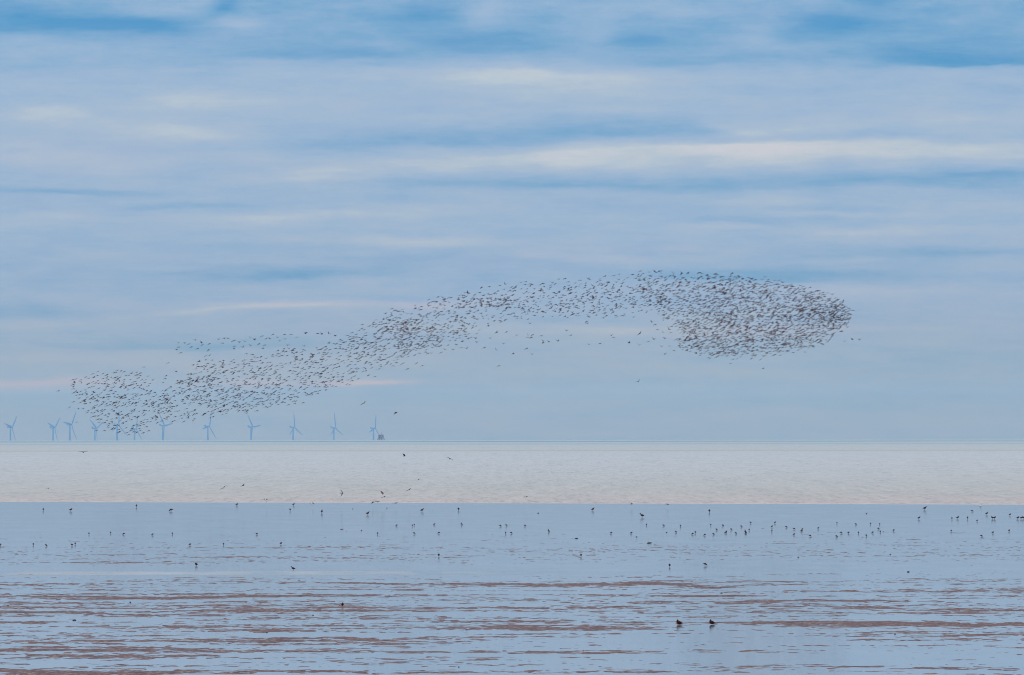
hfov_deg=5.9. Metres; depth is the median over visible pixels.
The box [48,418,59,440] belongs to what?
wind turbine
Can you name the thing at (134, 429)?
wind turbine
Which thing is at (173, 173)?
sky
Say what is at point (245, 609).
mud ripples
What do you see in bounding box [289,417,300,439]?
wind turbine
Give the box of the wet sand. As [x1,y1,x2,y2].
[0,502,1023,674]
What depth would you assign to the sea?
2140.01 m
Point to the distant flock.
(731, 319)
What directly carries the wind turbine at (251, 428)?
in the sea
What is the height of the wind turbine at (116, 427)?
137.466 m
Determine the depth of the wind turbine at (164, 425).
33367.55 m
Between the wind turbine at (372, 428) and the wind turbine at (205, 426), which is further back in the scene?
the wind turbine at (372, 428)
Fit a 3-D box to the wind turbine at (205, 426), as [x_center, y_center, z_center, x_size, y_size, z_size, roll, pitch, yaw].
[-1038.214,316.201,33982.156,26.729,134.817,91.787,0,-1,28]
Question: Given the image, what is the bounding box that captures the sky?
[0,0,1023,440]
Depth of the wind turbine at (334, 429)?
35281.31 m
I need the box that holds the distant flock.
[72,272,851,435]
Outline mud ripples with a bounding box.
[0,528,1023,674]
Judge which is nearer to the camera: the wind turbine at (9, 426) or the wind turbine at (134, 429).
the wind turbine at (9, 426)
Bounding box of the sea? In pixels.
[0,439,1023,504]
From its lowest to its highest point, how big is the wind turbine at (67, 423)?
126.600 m
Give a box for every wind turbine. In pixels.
[4,417,16,440]
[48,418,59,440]
[64,412,76,439]
[90,420,103,439]
[112,415,126,439]
[129,416,141,439]
[159,414,172,439]
[203,415,216,439]
[247,414,259,439]
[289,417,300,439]
[330,412,342,439]
[370,417,380,439]
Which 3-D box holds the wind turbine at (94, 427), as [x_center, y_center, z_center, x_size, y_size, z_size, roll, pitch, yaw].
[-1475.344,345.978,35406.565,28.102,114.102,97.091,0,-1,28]

